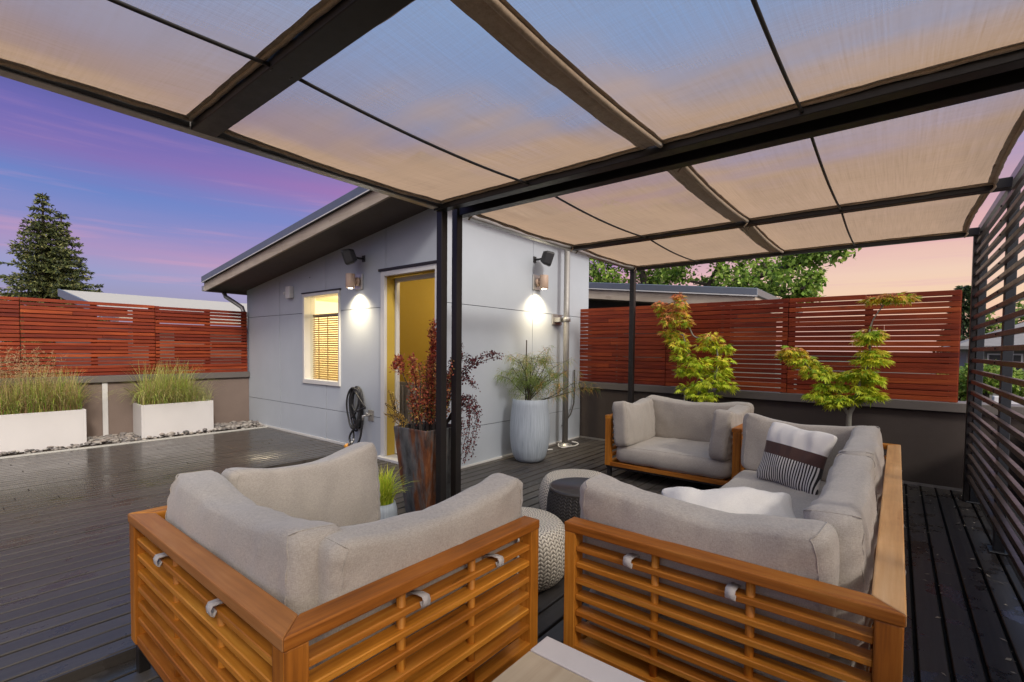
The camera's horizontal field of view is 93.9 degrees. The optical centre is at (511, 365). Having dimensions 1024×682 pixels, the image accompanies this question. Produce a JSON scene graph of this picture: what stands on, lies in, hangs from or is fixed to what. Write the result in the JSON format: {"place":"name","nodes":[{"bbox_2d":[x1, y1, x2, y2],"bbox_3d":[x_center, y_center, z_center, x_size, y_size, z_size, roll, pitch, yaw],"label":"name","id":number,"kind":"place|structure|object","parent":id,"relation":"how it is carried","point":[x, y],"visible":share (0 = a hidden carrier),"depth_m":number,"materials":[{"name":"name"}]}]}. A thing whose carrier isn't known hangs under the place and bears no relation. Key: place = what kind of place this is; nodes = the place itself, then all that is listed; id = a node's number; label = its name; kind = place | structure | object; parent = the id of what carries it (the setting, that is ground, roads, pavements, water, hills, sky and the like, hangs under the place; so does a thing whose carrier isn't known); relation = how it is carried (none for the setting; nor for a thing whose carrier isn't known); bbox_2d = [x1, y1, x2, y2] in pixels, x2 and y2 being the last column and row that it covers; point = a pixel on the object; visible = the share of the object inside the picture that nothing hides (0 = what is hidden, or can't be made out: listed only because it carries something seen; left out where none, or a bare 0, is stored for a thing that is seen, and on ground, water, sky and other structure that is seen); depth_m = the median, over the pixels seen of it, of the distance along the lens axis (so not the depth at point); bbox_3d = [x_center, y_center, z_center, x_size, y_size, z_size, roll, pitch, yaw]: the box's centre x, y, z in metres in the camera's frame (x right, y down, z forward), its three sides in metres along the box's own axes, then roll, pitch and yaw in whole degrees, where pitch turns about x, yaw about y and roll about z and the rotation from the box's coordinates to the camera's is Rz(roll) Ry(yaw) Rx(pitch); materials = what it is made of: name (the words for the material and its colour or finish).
{"place":"outdoors","nodes":[
{"label":"outdoors","id":0,"kind":"place"},
{"bbox_2d":[56,289,247,370],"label":"neighbour building","id":1,"kind":"structure","parent":0,"point":[133,299],"depth_m":11.24,"materials":[{"name":"metal"}]},
{"bbox_2d":[183,379,221,401],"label":"ornamental grass","id":2,"kind":"object","parent":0,"point":[201,396],"depth_m":7.35,"materials":[{"name":"green plant"}]},
{"bbox_2d":[1,359,929,387],"bbox_3d":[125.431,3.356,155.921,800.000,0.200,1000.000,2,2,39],"label":"ground","id":3,"kind":"structure","parent":0,"point":[832,361],"depth_m":176.74,"materials":[{"name":"red wood"}]},
{"bbox_2d":[0,193,100,374],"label":"conifer tree","id":4,"kind":"object","parent":3,"relation":"on","point":[40,249],"visible":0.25,"depth_m":16.92,"materials":[{"name":"green plant"}]},
{"bbox_2d":[9,212,121,366],"bbox_3d":[-16.814,0.439,17.915,3.502,12.297,3.527,2,2,39],"label":"conifer tree","id":5,"kind":"object","parent":3,"relation":"on","point":[61,216],"visible":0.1,"depth_m":17.73,"materials":[{"name":"green plant"}]},
{"bbox_2d":[589,248,861,307],"bbox_3d":[4.587,0.853,14.248,9.282,12.139,2.898,2,2,39],"label":"broadleaf tree","id":6,"kind":"object","parent":3,"relation":"on","point":[807,285],"visible":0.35,"depth_m":12.51,"materials":[{"name":"green plant"}]},
{"bbox_2d":[940,285,986,357],"bbox_3d":[26.081,1.007,27.812,2.917,11.296,2.895,2,2,39],"label":"conifer tree","id":7,"kind":"object","parent":3,"relation":"on","point":[966,295],"visible":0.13,"depth_m":27.38,"materials":[{"name":"green plant"}]},
{"bbox_2d":[946,363,1023,400],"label":"garden shrub","id":8,"kind":"object","parent":3,"relation":"on","point":[962,386],"visible":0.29,"depth_m":14.10,"materials":[{"name":"green plant"}]},
{"bbox_2d":[966,299,1023,333],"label":"broadleaf tree","id":9,"kind":"object","parent":3,"relation":"on","point":[995,327],"visible":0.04,"depth_m":28.10,"materials":[{"name":"green plant"}]},
{"bbox_2d":[992,396,1017,403],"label":"adjoining roof","id":10,"kind":"structure","parent":3,"relation":"on","point":[995,398],"depth_m":8.14,"materials":[{"name":"metal"}]},
{"bbox_2d":[0,0,1023,356],"label":"sky","id":11,"kind":"structure","parent":0,"point":[154,209],"materials":[{"name":"blue"}]},
{"bbox_2d":[587,282,802,387],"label":"neighbour building","id":12,"kind":"structure","parent":0,"point":[606,295],"depth_m":9.33,"materials":[{"name":"metal"}]},
{"bbox_2d":[651,292,739,402],"bbox_3d":[2.196,-0.089,5.845,1.136,1.626,0.520,2,2,39],"label":"japanese maple","id":13,"kind":"object","parent":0,"point":[711,381],"visible":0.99,"depth_m":5.78,"materials":[{"name":"green plant"}]},
{"bbox_2d":[774,291,922,425],"bbox_3d":[3.249,0.062,4.722,1.221,1.518,0.438,2,2,39],"label":"japanese maple","id":14,"kind":"object","parent":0,"point":[861,378],"visible":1,"depth_m":4.61,"materials":[{"name":"green plant"}]},
{"bbox_2d":[905,488,1023,681],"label":"roof deck base","id":15,"kind":"object","parent":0,"point":[942,623],"depth_m":2.81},
{"bbox_2d":[0,484,171,681],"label":"deck","id":16,"kind":"structure","parent":15,"relation":"on","point":[65,599],"depth_m":2.61,"materials":[{"name":"grey wood"}]},
{"bbox_2d":[380,499,396,519],"bbox_3d":[-0.963,1.115,3.529,0.230,0.215,0.230,2,2,39],"label":"grey pot","id":17,"kind":"object","parent":16,"relation":"on","point":[388,511],"visible":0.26,"depth_m":3.45,"materials":[{"name":"ceramic"}]},
{"bbox_2d":[378,463,416,505],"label":"lime grass","id":18,"kind":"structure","parent":17,"relation":"in","point":[387,490],"depth_m":3.50,"materials":[{"name":"green plant"}]},
{"bbox_2d":[44,646,135,681],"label":"deck edge","id":19,"kind":"object","parent":15,"relation":"on","point":[85,671],"visible":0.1,"depth_m":1.97,"materials":[{"name":"grey wood"}]},
{"bbox_2d":[0,371,249,436],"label":"parapet wall","id":20,"kind":"structure","parent":15,"relation":"on","point":[113,414],"depth_m":6.91,"materials":[{"name":"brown paint"}]},
{"bbox_2d":[0,296,247,378],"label":"slat fence","id":21,"kind":"object","parent":20,"relation":"on","point":[58,323],"visible":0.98,"depth_m":6.76,"materials":[{"name":"red wood"}]},
{"bbox_2d":[0,420,262,456],"bbox_3d":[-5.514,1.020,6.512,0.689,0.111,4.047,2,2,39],"label":"gravel","id":22,"kind":"structure","parent":15,"relation":"on","point":[123,437],"depth_m":6.65,"materials":[{"name":"grey gravel"}]},
{"bbox_2d":[0,407,86,452],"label":"trough planter","id":23,"kind":"object","parent":22,"relation":"on","point":[35,431],"visible":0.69,"depth_m":5.91,"materials":[{"name":"concrete"}]},
{"bbox_2d":[0,365,116,414],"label":"ornamental grass","id":24,"kind":"object","parent":23,"relation":"in","point":[60,397],"depth_m":5.95,"materials":[{"name":"green plant"}]},
{"bbox_2d":[0,344,65,400],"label":"seed heads","id":25,"kind":"object","parent":24,"relation":"attached to","point":[18,367],"visible":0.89,"depth_m":5.88,"materials":[{"name":"brown plant"}]},
{"bbox_2d":[133,399,213,437],"bbox_3d":[-5.060,0.779,7.170,0.425,0.466,0.905,2,2,39],"label":"trough planter","id":26,"kind":"object","parent":22,"relation":"on","point":[153,420],"visible":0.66,"depth_m":6.97,"materials":[{"name":"concrete"}]},
{"bbox_2d":[105,357,219,404],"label":"ornamental grass","id":27,"kind":"object","parent":26,"relation":"in","point":[161,393],"depth_m":6.96,"materials":[{"name":"green plant"}]},
{"bbox_2d":[0,426,265,458],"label":"kerb","id":28,"kind":"structure","parent":15,"relation":"on","point":[12,456],"depth_m":6.33,"materials":[{"name":"concrete"}]},
{"bbox_2d":[0,427,343,515],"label":"deck","id":29,"kind":"structure","parent":15,"relation":"on","point":[32,482],"depth_m":5.31,"materials":[{"name":"grey wood"}]},
{"bbox_2d":[262,455,328,467],"bbox_3d":[-2.309,1.129,5.637,0.007,0.078,1.229,2,2,39],"label":"deck edge","id":30,"kind":"object","parent":15,"relation":"on","point":[297,462],"visible":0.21,"depth_m":5.45,"materials":[{"name":"grey wood"}]},
{"bbox_2d":[201,187,588,468],"bbox_3d":[-1.801,-0.498,7.806,5.620,3.234,3.989,2,2,39],"label":"rooftop hut","id":31,"kind":"object","parent":15,"relation":"on","point":[322,342],"visible":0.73,"depth_m":6.25,"materials":[{"name":"paint"}]},
{"bbox_2d":[283,286,293,298],"bbox_3d":[-3.367,-1.095,7.189,0.179,0.180,0.088,2,2,39],"label":"motion sensor","id":32,"kind":"object","parent":31,"relation":"attached to","point":[288,293],"visible":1,"depth_m":7.15,"materials":[{"name":"white plastic"}]},
{"bbox_2d":[301,288,340,386],"bbox_3d":[-2.631,-0.385,6.756,1.010,1.313,0.190,2,2,39],"label":"window","id":33,"kind":"structure","parent":31,"relation":"in","point":[309,338],"depth_m":6.93,"materials":[{"name":"yellow glass"}]},
{"bbox_2d":[341,249,364,264],"bbox_3d":[-1.954,-1.328,5.889,0.282,0.217,0.263,0,2,-17],"label":"outdoor speaker","id":34,"kind":"object","parent":31,"relation":"attached to","point":[349,256],"visible":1,"depth_m":5.77},
{"bbox_2d":[346,273,362,289],"bbox_3d":[-2.005,-1.060,6.027,0.170,0.200,0.188,2,2,39],"label":"wall lamp","id":35,"kind":"object","parent":31,"relation":"attached to","point":[354,281],"visible":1,"depth_m":6.02,"materials":[{"name":"metal"}]},
{"bbox_2d":[344,386,365,447],"bbox_3d":[-1.974,0.670,6.069,0.408,0.810,0.164,2,2,39],"label":"garden hose","id":36,"kind":"object","parent":31,"relation":"attached to","point":[351,393],"visible":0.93,"depth_m":6.09,"materials":[{"name":"black rubber"}]},
{"bbox_2d":[362,410,373,421],"bbox_3d":[-1.799,0.632,5.954,0.110,0.140,0.113,2,2,39],"label":"wall tap","id":37,"kind":"object","parent":31,"relation":"attached to","point":[370,414],"depth_m":5.96,"materials":[{"name":"metal"}]},
{"bbox_2d":[532,274,547,290],"bbox_3d":[0.395,-1.101,6.334,0.188,0.200,0.170,2,2,39],"label":"wall lamp","id":38,"kind":"object","parent":31,"relation":"attached to","point":[540,282],"visible":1,"depth_m":6.32,"materials":[{"name":"metal"}]},
{"bbox_2d":[533,251,554,266],"bbox_3d":[0.415,-1.388,6.234,0.282,0.217,0.263,1,2,5],"label":"outdoor speaker","id":39,"kind":"object","parent":31,"relation":"attached to","point":[546,258],"visible":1,"depth_m":6.12},
{"bbox_2d":[568,370,574,418],"bbox_3d":[0.844,0.479,7.043,0.052,0.818,0.339,2,2,39],"label":"cable","id":40,"kind":"object","parent":31,"relation":"attached to","point":[573,397],"visible":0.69,"depth_m":7.13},
{"bbox_2d":[76,468,731,681],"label":"deck","id":41,"kind":"structure","parent":15,"relation":"on","point":[551,612],"depth_m":2.50,"materials":[{"name":"grey wood"}]},
{"bbox_2d":[128,442,538,681],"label":"outdoor armchair","id":42,"kind":"object","parent":41,"relation":"on","point":[319,570],"visible":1,"depth_m":1.60,"materials":[{"name":"brown wood"}]},
{"bbox_2d":[510,507,564,593],"bbox_3d":[0.034,1.090,2.867,0.626,0.328,0.626,2,2,39],"label":"knitted pouf","id":43,"kind":"object","parent":41,"relation":"on","point":[551,551],"visible":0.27,"depth_m":2.66,"materials":[{"name":"beige fabric"}]},
{"bbox_2d":[546,477,589,524],"bbox_3d":[0.463,1.023,3.174,0.472,0.450,0.472,2,2,39],"label":"side table","id":44,"kind":"object","parent":41,"relation":"on","point":[563,500],"visible":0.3,"depth_m":3.04,"materials":[{"name":"black wicker"}]},
{"bbox_2d":[492,636,644,681],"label":"coffee table","id":45,"kind":"object","parent":41,"relation":"on","point":[547,659],"visible":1,"depth_m":1.46,"materials":[{"name":"brown wood"}]},
{"bbox_2d":[539,469,600,510],"bbox_3d":[0.531,1.061,3.865,0.626,0.328,0.626,2,2,39],"label":"knitted pouf","id":46,"kind":"object","parent":41,"relation":"on","point":[548,478],"visible":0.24,"depth_m":3.87,"materials":[{"name":"beige fabric"}]},
{"bbox_2d":[605,395,753,486],"bbox_3d":[1.825,0.784,5.061,1.352,0.825,1.085,2,2,39],"label":"outdoor armchair","id":47,"kind":"object","parent":41,"relation":"on","point":[683,440],"visible":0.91,"depth_m":4.94,"materials":[{"name":"grey fabric"}]},
{"bbox_2d":[563,413,906,681],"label":"outdoor sofa","id":48,"kind":"object","parent":41,"relation":"on","point":[814,590],"visible":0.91,"depth_m":1.66,"materials":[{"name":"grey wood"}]},
{"bbox_2d":[662,487,794,517],"bbox_3d":[1.093,0.783,2.352,0.641,0.199,0.438,1,34,9],"label":"throw pillow","id":49,"kind":"object","parent":48,"relation":"on","point":[742,500],"visible":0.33,"depth_m":2.38,"materials":[{"name":"beige fabric"}]},
{"bbox_2d":[756,422,836,494],"bbox_3d":[2.070,0.677,3.512,0.175,0.464,0.491,22,-3,-24],"label":"throw pillow","id":50,"kind":"object","parent":48,"relation":"on","point":[793,457],"visible":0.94,"depth_m":3.44,"materials":[{"name":"fabric"}]},
{"bbox_2d":[377,437,616,514],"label":"deck","id":51,"kind":"structure","parent":15,"relation":"on","point":[586,454],"depth_m":5.49,"materials":[{"name":"grey wood"}]},
{"bbox_2d":[394,422,461,512],"bbox_3d":[-0.692,0.853,3.940,0.394,0.715,0.394,2,2,39],"label":"rusty planter","id":52,"kind":"object","parent":51,"relation":"on","point":[416,452],"visible":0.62,"depth_m":3.79,"materials":[{"name":"metal"}]},
{"bbox_2d":[384,319,503,463],"bbox_3d":[-0.562,0.210,3.909,0.980,1.206,0.331,1,2,2],"label":"barberry shrub","id":53,"kind":"object","parent":52,"relation":"in","point":[427,393],"visible":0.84,"depth_m":3.91,"materials":[{"name":"red plant"}]},
{"bbox_2d":[0,0,1023,503],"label":"pergola","id":54,"kind":"object","parent":51,"relation":"on","point":[222,86],"visible":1,"depth_m":1.94,"materials":[{"name":"brown metal"}]},
{"bbox_2d":[510,397,549,462],"bbox_3d":[0.216,0.780,5.807,0.486,0.752,0.486,2,2,39],"label":"ribbed pot","id":55,"kind":"object","parent":51,"relation":"on","point":[529,429],"visible":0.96,"depth_m":5.61,"materials":[{"name":"ceramic"}]},
{"bbox_2d":[525,340,526,399],"bbox_3d":[0.171,0.076,5.787,0.019,0.760,0.014,2,2,39],"label":"garden stake","id":56,"kind":"object","parent":55,"relation":"in","point":[526,364],"visible":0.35,"depth_m":5.78,"materials":[{"name":"green wood"}]},
{"bbox_2d":[493,345,599,403],"bbox_3d":[0.438,0.156,5.803,1.392,0.812,0.671,0,2,-4],"label":"wispy shrub","id":57,"kind":"object","parent":55,"relation":"in","point":[529,383],"visible":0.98,"depth_m":5.77,"materials":[{"name":"green plant"}]},
{"bbox_2d":[552,250,571,446],"bbox_3d":[0.737,-0.420,6.718,0.271,3.100,0.240,2,2,39],"label":"steel pole","id":58,"kind":"object","parent":51,"relation":"on","point":[557,319],"visible":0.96,"depth_m":6.67,"materials":[{"name":"metal"}]},
{"bbox_2d":[548,438,578,449],"bbox_3d":[0.679,1.069,6.625,0.646,0.127,0.208,-1,2,-37],"label":"power cord","id":59,"kind":"object","parent":51,"relation":"on","point":[566,446],"visible":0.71,"depth_m":6.61,"materials":[{"name":"white plastic"}]},
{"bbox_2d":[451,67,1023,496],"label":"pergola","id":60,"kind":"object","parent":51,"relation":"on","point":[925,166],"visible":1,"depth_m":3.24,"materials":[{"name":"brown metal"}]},
{"bbox_2d":[579,381,1023,504],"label":"parapet wall","id":61,"kind":"structure","parent":15,"relation":"on","point":[928,437],"depth_m":4.96,"materials":[{"name":"grey paint"}]},
{"bbox_2d":[579,290,961,402],"bbox_3d":[2.692,-0.248,6.043,4.350,1.101,0.075,2,2,39],"label":"slat fence","id":62,"kind":"object","parent":61,"relation":"on","point":[602,364],"visible":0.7,"depth_m":5.57,"materials":[{"name":"red wood"}]},
{"bbox_2d":[902,483,1023,681],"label":"deck","id":63,"kind":"structure","parent":15,"relation":"on","point":[966,664],"depth_m":2.64,"materials":[{"name":"black wood"}]},
{"bbox_2d":[906,494,1015,675],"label":"leaf litter","id":64,"kind":"object","parent":63,"relation":"on","point":[1009,659],"visible":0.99,"depth_m":2.80,"materials":[{"name":"brown plant"}]},
{"bbox_2d":[962,156,1023,582],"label":"slatted screen","id":65,"kind":"object","parent":63,"relation":"on","point":[1012,232],"visible":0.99,"depth_m":3.21,"materials":[{"name":"wood"}]},
{"bbox_2d":[988,490,1023,545],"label":"kerb","id":66,"kind":"structure","parent":15,"relation":"on","point":[1017,516],"depth_m":3.74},
{"bbox_2d":[944,322,1023,401],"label":"house","id":67,"kind":"structure","parent":0,"point":[1018,356],"depth_m":17.41,"materials":[{"name":"grey"}]},
{"bbox_2d":[987,354,1022,369],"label":"window","id":68,"kind":"structure","parent":67,"relation":"in","point":[1016,357],"depth_m":17.00,"materials":[{"name":"black plastic"}]}
]}

